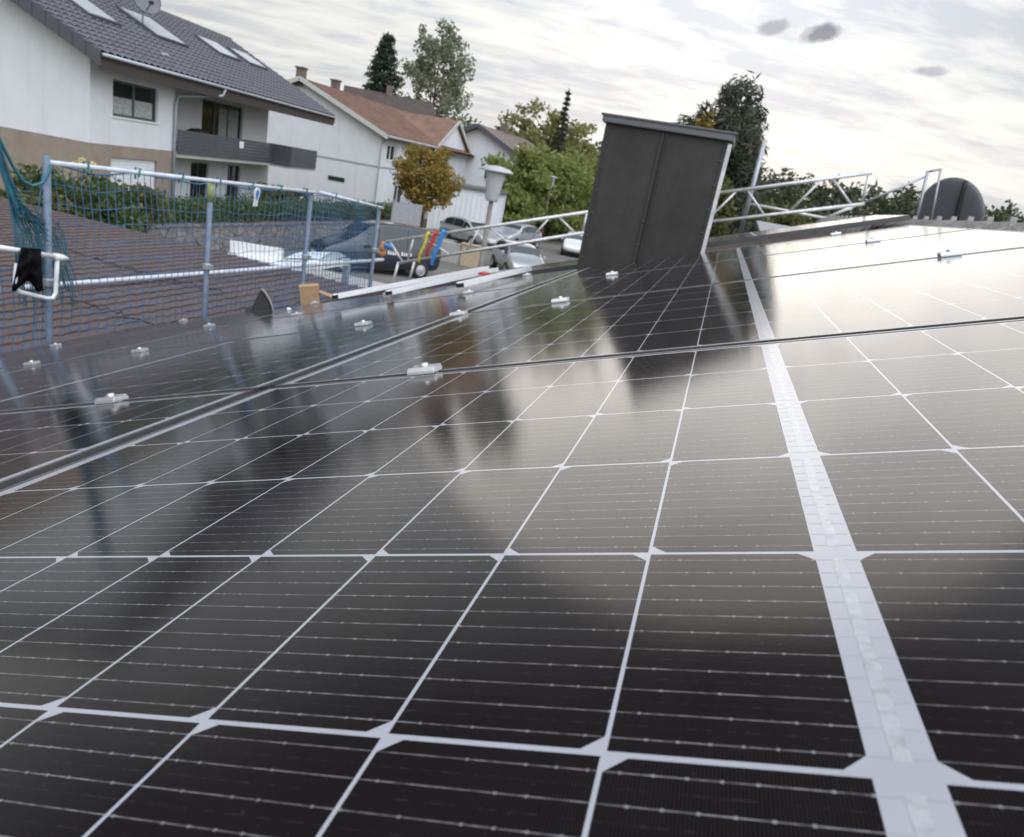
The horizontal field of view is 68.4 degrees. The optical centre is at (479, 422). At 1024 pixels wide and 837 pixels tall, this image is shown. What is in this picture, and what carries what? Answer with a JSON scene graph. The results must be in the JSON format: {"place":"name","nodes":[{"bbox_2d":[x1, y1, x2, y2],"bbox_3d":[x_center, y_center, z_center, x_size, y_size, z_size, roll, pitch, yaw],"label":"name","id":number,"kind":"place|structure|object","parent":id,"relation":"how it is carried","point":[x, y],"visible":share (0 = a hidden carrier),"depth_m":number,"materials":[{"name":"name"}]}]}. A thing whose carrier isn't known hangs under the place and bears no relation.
{"place":"outdoors","nodes":[
{"label":"outdoors","id":0,"kind":"place"},
{"bbox_2d":[306,269,384,287],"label":"driveway","id":1,"kind":"structure","parent":0,"point":[374,283],"depth_m":25.70,"materials":[{"name":"concrete"}]},
{"bbox_2d":[228,240,350,283],"bbox_3d":[-3.361,-1.876,13.257,1.176,2.510,2.236,15,19,14],"label":"canopy","id":2,"kind":"object","parent":1,"relation":"on","point":[259,254],"visible":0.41,"depth_m":12.07,"materials":[{"name":"white paint"}]},
{"bbox_2d":[283,230,581,283],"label":"street","id":3,"kind":"structure","parent":0,"point":[550,250],"depth_m":33.12,"materials":[{"name":"asphalt"}]},
{"bbox_2d":[0,197,363,352],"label":"tiled roof","id":4,"kind":"structure","parent":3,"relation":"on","point":[193,261],"depth_m":9.01,"materials":[{"name":"brown tile"}]},
{"bbox_2d":[65,296,154,324],"bbox_3d":[-3.547,-1.073,7.206,1.233,0.052,0.101,17,20,21],"label":"cable","id":5,"kind":"object","parent":4,"relation":"on","point":[97,307],"visible":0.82,"depth_m":7.20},
{"bbox_2d":[58,247,224,293],"bbox_3d":[-4.304,-1.910,9.310,2.889,0.052,0.153,17,19,20],"label":"cable","id":6,"kind":"object","parent":4,"relation":"on","point":[139,271],"visible":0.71,"depth_m":9.27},
{"bbox_2d":[21,258,383,289],"bbox_3d":[-3.101,-2.071,10.201,0.054,0.179,6.347,18,20,23],"label":"white pipe","id":7,"kind":"object","parent":4,"relation":"on","point":[146,277],"visible":0.71,"depth_m":9.26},
{"bbox_2d":[309,220,440,278],"bbox_3d":[-3.875,-6.582,28.093,4.724,1.858,2.140,-1,21,-30],"label":"parked car","id":8,"kind":"object","parent":3,"relation":"on","point":[388,230],"visible":0.58,"depth_m":27.58,"materials":[{"name":"black paint"}]},
{"bbox_2d":[440,240,461,263],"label":"boundary wall","id":9,"kind":"structure","parent":3,"relation":"on","point":[448,247],"depth_m":34.75,"materials":[{"name":"concrete"}]},
{"bbox_2d":[459,242,480,267],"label":"gate pillar","id":10,"kind":"structure","parent":3,"relation":"on","point":[470,259],"depth_m":34.41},
{"bbox_2d":[440,217,500,246],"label":"parked car","id":11,"kind":"object","parent":3,"relation":"on","point":[451,223],"visible":0.71,"depth_m":43.87,"materials":[{"name":"silver metal"}]},
{"bbox_2d":[490,239,545,269],"bbox_3d":[1.770,-7.492,34.430,2.140,1.461,4.124,5,19,-15],"label":"parked car","id":12,"kind":"object","parent":3,"relation":"on","point":[517,256],"visible":0.57,"depth_m":33.49,"materials":[{"name":"silver metal"}]},
{"bbox_2d":[494,223,542,247],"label":"parked car","id":13,"kind":"object","parent":3,"relation":"on","point":[521,232],"visible":0.48,"depth_m":48.07,"materials":[{"name":"silver metal"}]},
{"bbox_2d":[541,175,556,232],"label":"street lamp","id":14,"kind":"object","parent":3,"relation":"on","point":[554,178],"visible":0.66,"depth_m":55.17,"materials":[{"name":"grey metal"}]},
{"bbox_2d":[507,149,594,237],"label":"green tree","id":15,"kind":"object","parent":3,"relation":"on","point":[571,194],"visible":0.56,"depth_m":55.93,"materials":[{"name":"green plant"}]},
{"bbox_2d":[560,231,582,254],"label":"parked car","id":16,"kind":"object","parent":3,"relation":"on","point":[571,244],"visible":0.53,"depth_m":48.25,"materials":[{"name":"white paint"}]},
{"bbox_2d":[546,144,599,230],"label":"green tree","id":17,"kind":"object","parent":3,"relation":"on","point":[587,163],"visible":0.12,"depth_m":59.54,"materials":[{"name":"green plant"}]},
{"bbox_2d":[443,227,578,242],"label":"pavement","id":18,"kind":"structure","parent":0,"point":[454,240],"depth_m":44.66,"materials":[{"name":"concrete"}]},
{"bbox_2d":[390,199,422,226],"bbox_3d":[-3.599,-10.131,36.880,1.760,1.400,0.100,-6,24,-41],"label":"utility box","id":19,"kind":"object","parent":18,"relation":"on","point":[407,213],"visible":0.64,"depth_m":36.80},
{"bbox_2d":[501,183,536,225],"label":"green tree","id":20,"kind":"object","parent":18,"relation":"on","point":[519,203],"visible":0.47,"depth_m":52.84,"materials":[{"name":"green plant"}]},
{"bbox_2d":[480,141,565,223],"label":"green tree","id":21,"kind":"object","parent":18,"relation":"on","point":[528,166],"visible":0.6,"depth_m":54.02,"materials":[{"name":"green plant"}]},
{"bbox_2d":[284,202,825,250],"bbox_3d":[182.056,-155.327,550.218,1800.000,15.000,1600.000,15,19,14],"label":"ground","id":22,"kind":"structure","parent":0,"point":[425,223],"depth_m":55.25,"materials":[{"name":"asphalt"}]},
{"bbox_2d":[0,185,73,214],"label":"garden shrub","id":23,"kind":"object","parent":22,"relation":"on","point":[36,197],"visible":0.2,"depth_m":16.31,"materials":[{"name":"green plant"}]},
{"bbox_2d":[2,162,72,211],"bbox_3d":[-10.047,-4.839,16.815,1.532,1.862,1.850,15,19,14],"label":"garden shrub","id":24,"kind":"object","parent":22,"relation":"on","point":[33,176],"visible":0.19,"depth_m":16.66,"materials":[{"name":"green plant"}]},
{"bbox_2d":[54,172,136,227],"bbox_3d":[-9.410,-5.122,18.091,1.500,1.707,2.074,22,22,32],"label":"garden shrub","id":25,"kind":"object","parent":22,"relation":"on","point":[105,186],"visible":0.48,"depth_m":17.98,"materials":[{"name":"green plant"}]},
{"bbox_2d":[73,156,96,214],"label":"yellow flowers","id":26,"kind":"object","parent":25,"relation":"attached to","point":[80,160],"visible":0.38,"depth_m":18.06,"materials":[{"name":"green plant"}]},
{"bbox_2d":[76,188,150,231],"bbox_3d":[-9.285,-5.324,19.286,1.962,1.389,1.973,15,19,14],"label":"garden shrub","id":27,"kind":"object","parent":22,"relation":"on","point":[127,203],"visible":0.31,"depth_m":19.06,"materials":[{"name":"green plant"}]},
{"bbox_2d":[119,182,174,233],"bbox_3d":[-9.162,-5.730,20.357,1.490,1.518,1.691,7,18,-9],"label":"garden shrub","id":28,"kind":"object","parent":22,"relation":"on","point":[147,196],"visible":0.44,"depth_m":20.25,"materials":[{"name":"green plant"}]},
{"bbox_2d":[0,0,336,205],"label":"apartment house","id":29,"kind":"structure","parent":22,"relation":"on","point":[114,83],"depth_m":24.88,"materials":[{"name":"paint"}]},
{"bbox_2d":[111,79,159,124],"bbox_3d":[-11.225,-10.409,24.476,0.220,1.120,2.500,12,18,7],"label":"window","id":30,"kind":"structure","parent":29,"relation":"in","point":[132,101],"depth_m":24.50,"materials":[{"name":"glass"}]},
{"bbox_2d":[134,0,160,23],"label":"satellite dish","id":31,"kind":"object","parent":29,"relation":"on","point":[150,6],"visible":0.98,"depth_m":27.05,"materials":[{"name":"metal"}]},
{"bbox_2d":[185,128,211,153],"bbox_3d":[-10.970,-10.982,29.300,0.840,0.900,1.462,15,19,14],"label":"covered grill","id":32,"kind":"object","parent":29,"relation":"on","point":[198,130],"visible":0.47,"depth_m":28.89,"materials":[{"name":"black fabric"}]},
{"bbox_2d":[190,162,206,201],"bbox_3d":[-11.914,-9.941,31.605,0.070,1.900,1.400,12,18,7],"label":"window","id":33,"kind":"structure","parent":29,"relation":"in","point":[197,169],"depth_m":31.62,"materials":[{"name":"glass"}]},
{"bbox_2d":[201,99,241,153],"bbox_3d":[-11.322,-12.853,32.794,0.070,2.000,3.500,12,18,7],"label":"window","id":34,"kind":"structure","parent":29,"relation":"in","point":[220,119],"depth_m":32.76,"materials":[{"name":"glass"}]},
{"bbox_2d":[226,165,238,200],"bbox_3d":[-11.375,-10.758,34.334,0.070,1.900,1.200,12,18,7],"label":"window","id":35,"kind":"structure","parent":29,"relation":"in","point":[233,171],"depth_m":34.39,"materials":[{"name":"glass"}]},
{"bbox_2d":[72,178,381,220],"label":"garden terrace","id":36,"kind":"structure","parent":22,"relation":"on","point":[249,217],"depth_m":30.92,"materials":[{"name":"green concrete"}]},
{"bbox_2d":[257,182,295,214],"bbox_3d":[-9.006,-9.661,32.480,1.682,1.343,1.866,20,21,28],"label":"garden shrub","id":37,"kind":"object","parent":36,"relation":"on","point":[275,194],"visible":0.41,"depth_m":32.34,"materials":[{"name":"green plant"}]},
{"bbox_2d":[148,219,389,253],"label":"garden wall","id":38,"kind":"structure","parent":22,"relation":"on","point":[221,244],"depth_m":27.43,"materials":[{"name":"grey stone"}]},
{"bbox_2d":[69,191,402,224],"bbox_3d":[-7.564,-8.693,30.759,1.431,1.179,23.265,15,19,14],"label":"clipped hedge","id":39,"kind":"object","parent":38,"relation":"on","point":[180,205],"visible":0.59,"depth_m":27.89,"materials":[{"name":"green plant"}]},
{"bbox_2d":[266,66,474,218],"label":"rust roof house","id":40,"kind":"structure","parent":22,"relation":"on","point":[359,144],"depth_m":50.00,"materials":[{"name":"white paint"}]},
{"bbox_2d":[386,144,394,161],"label":"window","id":41,"kind":"structure","parent":40,"relation":"in","point":[391,148],"depth_m":50.32,"materials":[{"name":"white paint"}]},
{"bbox_2d":[393,186,401,201],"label":"window","id":42,"kind":"structure","parent":40,"relation":"in","point":[397,197],"depth_m":52.93,"materials":[{"name":"white paint"}]},
{"bbox_2d":[362,31,403,95],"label":"conifer tree","id":43,"kind":"object","parent":22,"relation":"on","point":[384,60],"visible":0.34,"depth_m":73.36,"materials":[{"name":"green plant"}]},
{"bbox_2d":[343,85,434,116],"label":"dark roof house","id":44,"kind":"structure","parent":22,"relation":"on","point":[411,105],"depth_m":72.59,"materials":[{"name":"tile"}]},
{"bbox_2d":[390,142,465,226],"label":"autumn ball tree","id":45,"kind":"object","parent":22,"relation":"on","point":[437,174],"visible":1,"depth_m":41.17,"materials":[{"name":"yellow plant"}]},
{"bbox_2d":[395,17,476,124],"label":"birch tree","id":46,"kind":"object","parent":22,"relation":"on","point":[421,70],"visible":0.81,"depth_m":76.13,"materials":[{"name":"green plant"}]},
{"bbox_2d":[426,182,509,230],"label":"white garage","id":47,"kind":"structure","parent":22,"relation":"on","point":[471,202],"depth_m":50.06,"materials":[{"name":"paint"}]},
{"bbox_2d":[432,192,496,228],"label":"door","id":48,"kind":"structure","parent":47,"relation":"in","point":[464,198],"depth_m":50.06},
{"bbox_2d":[478,165,512,266],"bbox_3d":[-0.039,-2.689,14.508,0.636,4.344,0.637,15,19,14],"label":"street lamp","id":49,"kind":"object","parent":22,"relation":"on","point":[495,176],"visible":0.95,"depth_m":13.85,"materials":[{"name":"white plastic"}]},
{"bbox_2d":[464,123,540,186],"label":"brown roof house","id":50,"kind":"structure","parent":22,"relation":"on","point":[483,141],"depth_m":63.67,"materials":[{"name":"paint"}]},
{"bbox_2d":[493,97,599,162],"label":"autumn tree","id":51,"kind":"object","parent":22,"relation":"on","point":[533,134],"visible":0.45,"depth_m":75.06,"materials":[{"name":"green plant"}]},
{"bbox_2d":[535,197,583,240],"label":"green tree","id":52,"kind":"object","parent":22,"relation":"on","point":[549,231],"visible":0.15,"depth_m":58.97,"materials":[{"name":"green plant"}]},
{"bbox_2d":[550,88,570,163],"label":"conifer tree","id":53,"kind":"object","parent":22,"relation":"on","point":[560,133],"visible":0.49,"depth_m":69.45,"materials":[{"name":"green plant"}]},
{"bbox_2d":[299,215,1023,305],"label":"tiled house roof","id":54,"kind":"structure","parent":22,"relation":"on","point":[1010,224],"depth_m":5.13,"materials":[{"name":"brown tile"}]},
{"bbox_2d":[0,363,48,373],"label":"solar panel","id":55,"kind":"object","parent":54,"relation":"attached to","point":[6,370],"visible":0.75,"depth_m":3.01,"materials":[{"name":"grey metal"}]},
{"bbox_2d":[42,155,53,343],"bbox_3d":[-2.952,-0.456,5.178,0.096,2.640,0.072,15,19,14],"label":"scaffold post","id":56,"kind":"object","parent":54,"relation":"on","point":[48,282],"visible":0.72,"depth_m":4.95,"materials":[{"name":"metal"}]},
{"bbox_2d":[0,245,68,299],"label":"scaffold bracket","id":57,"kind":"object","parent":56,"relation":"attached to","point":[57,257],"visible":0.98,"depth_m":4.86,"materials":[{"name":"metal"}]},
{"bbox_2d":[12,247,42,291],"bbox_3d":[-2.822,-0.954,4.714,0.090,0.295,0.247,10,18,0],"label":"jacket","id":58,"kind":"object","parent":57,"relation":"hanging from","point":[29,266],"visible":1,"depth_m":4.68,"materials":[{"name":"black fabric"}]},
{"bbox_2d":[0,324,225,367],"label":"solar panel","id":59,"kind":"object","parent":54,"relation":"attached to","point":[52,354],"visible":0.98,"depth_m":3.81,"materials":[{"name":"black glass"}]},
{"bbox_2d":[0,390,254,489],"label":"solar panel","id":60,"kind":"object","parent":54,"relation":"attached to","point":[34,443],"visible":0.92,"depth_m":1.25,"materials":[{"name":"black glass"}]},
{"bbox_2d":[1,302,326,352],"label":"solar panel","id":61,"kind":"object","parent":54,"relation":"attached to","point":[184,325],"visible":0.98,"depth_m":4.85,"materials":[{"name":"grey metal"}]},
{"bbox_2d":[201,183,213,318],"bbox_3d":[-2.458,-0.833,6.718,0.096,2.545,0.072,15,19,14],"label":"scaffold post","id":62,"kind":"object","parent":54,"relation":"on","point":[207,266],"visible":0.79,"depth_m":6.49,"materials":[{"name":"metal"}]},
{"bbox_2d":[50,160,315,195],"bbox_3d":[-2.228,-2.019,6.326,0.065,0.166,3.341,15,19,14],"label":"guard rail","id":63,"kind":"object","parent":62,"relation":"attached to","point":[88,167],"visible":1,"depth_m":5.79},
{"bbox_2d":[0,137,375,351],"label":"safety net","id":64,"kind":"object","parent":63,"relation":"hanging from","point":[12,195],"visible":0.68,"depth_m":5.78,"materials":[{"name":"fabric"}]},
{"bbox_2d":[253,187,259,205],"bbox_3d":[-2.034,-2.056,6.855,0.010,0.170,0.090,21,20,12],"label":"safety tag","id":65,"kind":"object","parent":63,"relation":"attached to","point":[256,194],"visible":1,"depth_m":6.85,"materials":[{"name":"white paint"}]},
{"bbox_2d":[0,315,452,412],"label":"solar panel","id":66,"kind":"object","parent":54,"relation":"attached to","point":[255,364],"visible":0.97,"depth_m":2.02,"materials":[{"name":"black glass"}]},
{"bbox_2d":[94,393,128,403],"bbox_3d":[-0.749,-0.036,1.536,0.050,0.048,0.042,-4,13,19],"label":"panel clamp","id":67,"kind":"object","parent":66,"relation":"attached to","point":[110,398],"visible":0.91,"depth_m":1.52,"materials":[{"name":"metal"}]},
{"bbox_2d":[449,310,467,317],"bbox_3d":[-0.067,-0.339,2.426,0.050,0.048,0.042,-4,13,19],"label":"panel clamp","id":68,"kind":"object","parent":66,"relation":"attached to","point":[457,313],"visible":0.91,"depth_m":2.41,"materials":[{"name":"metal"}]},
{"bbox_2d":[244,288,273,312],"bbox_3d":[-1.593,-0.883,5.499,0.220,0.229,0.200,6,19,-13],"label":"roof vent","id":69,"kind":"object","parent":54,"relation":"on","point":[263,301],"visible":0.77,"depth_m":5.44,"materials":[{"name":"grey plastic"}]},
{"bbox_2d":[63,284,538,360],"bbox_3d":[-0.712,-0.433,3.294,1.736,0.031,1.134,-4,13,19],"label":"solar panel","id":70,"kind":"object","parent":54,"relation":"attached to","point":[399,311],"visible":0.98,"depth_m":3.16,"materials":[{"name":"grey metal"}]},
{"bbox_2d":[298,190,312,305],"bbox_3d":[-1.958,-1.242,8.247,0.096,2.520,0.072,15,19,14],"label":"scaffold post","id":71,"kind":"object","parent":54,"relation":"on","point":[305,256],"visible":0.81,"depth_m":8.01,"materials":[{"name":"metal"}]},
{"bbox_2d":[299,283,331,304],"bbox_3d":[-1.327,-1.046,6.129,0.268,0.153,0.128,-5,21,-9],"label":"cardboard box","id":72,"kind":"object","parent":54,"relation":"on","point":[309,293],"visible":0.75,"depth_m":6.07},
{"bbox_2d":[368,208,380,287],"bbox_3d":[-1.451,-1.599,9.854,0.096,2.350,0.072,15,19,14],"label":"scaffold post","id":73,"kind":"object","parent":54,"relation":"on","point":[374,249],"visible":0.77,"depth_m":9.62,"materials":[{"name":"metal"}]},
{"bbox_2d":[318,191,383,209],"bbox_3d":[-1.460,-2.567,8.735,0.065,0.197,1.633,15,19,14],"label":"guard rail","id":74,"kind":"object","parent":73,"relation":"attached to","point":[332,195],"visible":1,"depth_m":8.62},
{"bbox_2d":[392,261,398,282],"bbox_3d":[-1.208,-2.096,10.703,0.088,0.392,0.036,15,19,14],"label":"scaffold tube","id":75,"kind":"object","parent":54,"relation":"on","point":[395,272],"visible":0.66,"depth_m":10.68,"materials":[{"name":"metal"}]},
{"bbox_2d":[385,210,587,263],"bbox_3d":[0.031,-2.514,10.180,2.782,1.188,0.044,15,19,14],"label":"lattice rail","id":76,"kind":"object","parent":75,"relation":"on","point":[508,244],"visible":0.92,"depth_m":10.11,"materials":[{"name":"metal"}]},
{"bbox_2d":[377,241,391,256],"bbox_3d":[-1.338,-2.438,10.596,0.198,0.212,0.074,15,19,14],"label":"work glove","id":77,"kind":"object","parent":76,"relation":"hanging from","point":[382,251],"visible":0.97,"depth_m":10.57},
{"bbox_2d":[417,232,430,261],"bbox_3d":[-0.768,-2.437,10.444,0.111,0.428,0.122,15,19,14],"label":"lashing strap","id":78,"kind":"object","parent":76,"relation":"hanging from","point":[424,244],"visible":1,"depth_m":10.38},
{"bbox_2d":[425,230,438,256],"bbox_3d":[-0.657,-2.471,10.398,0.129,0.370,0.122,15,19,14],"label":"lashing strap","id":79,"kind":"object","parent":76,"relation":"hanging from","point":[431,242],"visible":1,"depth_m":10.34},
{"bbox_2d":[430,229,446,264],"bbox_3d":[-0.565,-2.416,10.383,0.146,0.504,0.122,15,19,14],"label":"lashing strap","id":80,"kind":"object","parent":76,"relation":"hanging from","point":[442,233],"visible":1,"depth_m":10.32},
{"bbox_2d":[236,269,580,322],"bbox_3d":[-0.363,-0.726,4.355,1.736,0.031,1.134,-4,13,19],"label":"solar panel","id":81,"kind":"object","parent":54,"relation":"on","point":[528,280],"visible":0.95,"depth_m":4.24,"materials":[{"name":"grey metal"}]},
{"bbox_2d":[332,266,488,298],"bbox_3d":[-0.390,-0.958,5.063,0.051,0.160,1.802,19,20,25],"label":"mounting rail","id":82,"kind":"object","parent":81,"relation":"on","point":[381,287],"visible":0.96,"depth_m":4.84,"materials":[{"name":"metal"}]},
{"bbox_2d":[385,267,498,294],"bbox_3d":[-0.033,-0.946,4.939,0.396,0.172,1.679,16,19,18],"label":"mounting rail","id":83,"kind":"object","parent":81,"relation":"on","point":[486,272],"visible":0.97,"depth_m":4.71,"materials":[{"name":"metal"}]},
{"bbox_2d":[456,266,531,287],"bbox_3d":[0.106,-0.854,4.383,0.051,0.073,1.084,16,19,19],"label":"mounting rail","id":84,"kind":"object","parent":81,"relation":"on","point":[470,282],"visible":1,"depth_m":4.25,"materials":[{"name":"metal"}]},
{"bbox_2d":[412,260,577,290],"bbox_3d":[0.311,-1.219,6.083,1.736,0.031,1.134,-4,13,19],"label":"solar panel","id":85,"kind":"object","parent":54,"relation":"on","point":[554,267],"visible":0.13,"depth_m":5.68,"materials":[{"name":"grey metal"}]},
{"bbox_2d":[0,319,1023,836],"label":"solar panel","id":86,"kind":"object","parent":54,"relation":"attached to","point":[766,589],"visible":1,"depth_m":0.41,"materials":[{"name":"black glass"}]},
{"bbox_2d":[275,247,1023,387],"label":"solar panel","id":87,"kind":"object","parent":54,"relation":"attached to","point":[981,287],"visible":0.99,"depth_m":1.50,"materials":[{"name":"black glass"}]},
{"bbox_2d":[407,362,441,375],"bbox_3d":[-0.094,-0.080,1.308,0.050,0.048,0.042,-4,13,19],"label":"panel clamp","id":88,"kind":"object","parent":87,"relation":"attached to","point":[423,368],"visible":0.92,"depth_m":1.29,"materials":[{"name":"metal"}]},
{"bbox_2d":[576,112,737,269],"bbox_3d":[1.028,-1.081,4.696,0.783,1.425,0.720,15,19,14],"label":"chimney","id":89,"kind":"object","parent":54,"relation":"on","point":[656,189],"visible":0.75,"depth_m":4.31,"materials":[{"name":"metal"}]},
{"bbox_2d":[469,229,1023,312],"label":"solar panel","id":90,"kind":"object","parent":54,"relation":"attached to","point":[970,241],"visible":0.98,"depth_m":2.58,"materials":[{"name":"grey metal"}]},
{"bbox_2d":[551,296,568,302],"bbox_3d":[0.255,-0.373,2.368,0.050,0.048,0.042,-4,13,19],"label":"panel clamp","id":91,"kind":"object","parent":90,"relation":"attached to","point":[560,299],"visible":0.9,"depth_m":2.35,"materials":[{"name":"metal"}]},
{"bbox_2d":[937,249,962,256],"bbox_3d":[1.261,-0.441,2.018,0.050,0.048,0.042,-4,13,19],"label":"panel clamp","id":92,"kind":"object","parent":90,"relation":"attached to","point":[949,252],"visible":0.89,"depth_m":2.00,"materials":[{"name":"metal"}]},
{"bbox_2d":[738,141,765,233],"bbox_3d":[3.368,-2.891,9.303,0.063,1.104,0.056,15,19,14],"label":"scaffold tube","id":93,"kind":"object","parent":54,"relation":"on","point":[754,180],"visible":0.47,"depth_m":9.26,"materials":[{"name":"metal"}]},
{"bbox_2d":[750,203,824,218],"bbox_3d":[3.816,-2.625,9.338,0.933,0.054,0.040,15,19,14],"label":"scaffold tube","id":94,"kind":"object","parent":93,"relation":"attached to","point":[783,210],"visible":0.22,"depth_m":9.34,"materials":[{"name":"metal"}]},
{"bbox_2d":[548,225,971,282],"bbox_3d":[1.304,-0.838,3.775,1.736,0.031,1.134,-4,13,19],"label":"solar panel","id":95,"kind":"object","parent":54,"relation":"attached to","point":[906,231],"visible":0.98,"depth_m":3.66,"materials":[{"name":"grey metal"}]},
{"bbox_2d":[712,171,871,222],"bbox_3d":[3.584,-2.659,8.970,1.834,0.939,0.044,15,19,14],"label":"lattice rail","id":96,"kind":"object","parent":54,"relation":"on","point":[791,210],"visible":0.73,"depth_m":8.89,"materials":[{"name":"metal"}]},
{"bbox_2d":[856,176,924,206],"bbox_3d":[4.703,-2.645,8.605,0.640,0.461,0.028,15,19,14],"label":"scaffold tube","id":97,"kind":"object","parent":96,"relation":"attached to","point":[895,189],"visible":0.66,"depth_m":8.58,"materials":[{"name":"metal"}]},
{"bbox_2d":[706,215,908,246],"bbox_3d":[1.935,-1.320,5.325,1.736,0.031,1.134,-4,13,19],"label":"solar panel","id":98,"kind":"object","parent":54,"relation":"attached to","point":[801,229],"visible":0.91,"depth_m":4.82,"materials":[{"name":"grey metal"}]},
{"bbox_2d":[916,168,941,219],"bbox_3d":[4.319,-2.162,7.232,0.195,0.558,0.028,15,19,14],"label":"access ladder","id":99,"kind":"object","parent":54,"relation":"on","point":[923,190],"visible":0.77,"depth_m":7.21,"materials":[{"name":"metal"}]},
{"bbox_2d":[917,177,984,220],"bbox_3d":[4.913,-1.821,8.132,0.229,1.578,0.750,1,20,-24],"label":"satellite dish","id":100,"kind":"object","parent":54,"relation":"on","point":[961,199],"visible":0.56,"depth_m":7.87,"materials":[{"name":"metal"}]},
{"bbox_2d":[695,110,718,205],"bbox_3d":[9.382,-10.238,35.389,3.762,8.526,3.371,15,19,14],"label":"autumn tree","id":101,"kind":"object","parent":22,"relation":"on","point":[705,124],"visible":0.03,"depth_m":34.07,"materials":[{"name":"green plant"}]},
{"bbox_2d":[708,174,736,237],"bbox_3d":[9.857,-8.100,33.690,2.934,6.000,2.636,15,19,14],"label":"tree","id":102,"kind":"object","parent":22,"relation":"on","point":[727,210],"visible":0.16,"depth_m":32.51,"materials":[{"name":"green plant"}]},
{"bbox_2d":[434,109,1023,222],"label":"wood","id":103,"kind":"object","parent":22,"relation":"on","point":[906,202],"visible":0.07,"depth_m":200.27,"materials":[{"name":"green plant"}]},
{"bbox_2d":[733,198,815,233],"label":"green tree","id":104,"kind":"object","parent":22,"relation":"on","point":[791,220],"visible":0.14,"depth_m":53.20,"materials":[{"name":"green plant"}]},
{"bbox_2d":[160,0,1023,219],"label":"sky","id":105,"kind":"structure","parent":0,"point":[898,91],"materials":[{"name":"grey"}]},
{"bbox_2d":[672,70,770,234],"bbox_3d":[11.214,-11.447,36.617,5.509,10.628,5.312,15,19,14],"label":"tree","id":106,"kind":"object","parent":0,"point":[741,119],"visible":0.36,"depth_m":34.71,"materials":[{"name":"green plant"}]},
{"bbox_2d":[743,219,819,232],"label":"distant house","id":107,"kind":"structure","parent":0,"point":[755,225],"depth_m":41.53,"materials":[{"name":"grey tile"}]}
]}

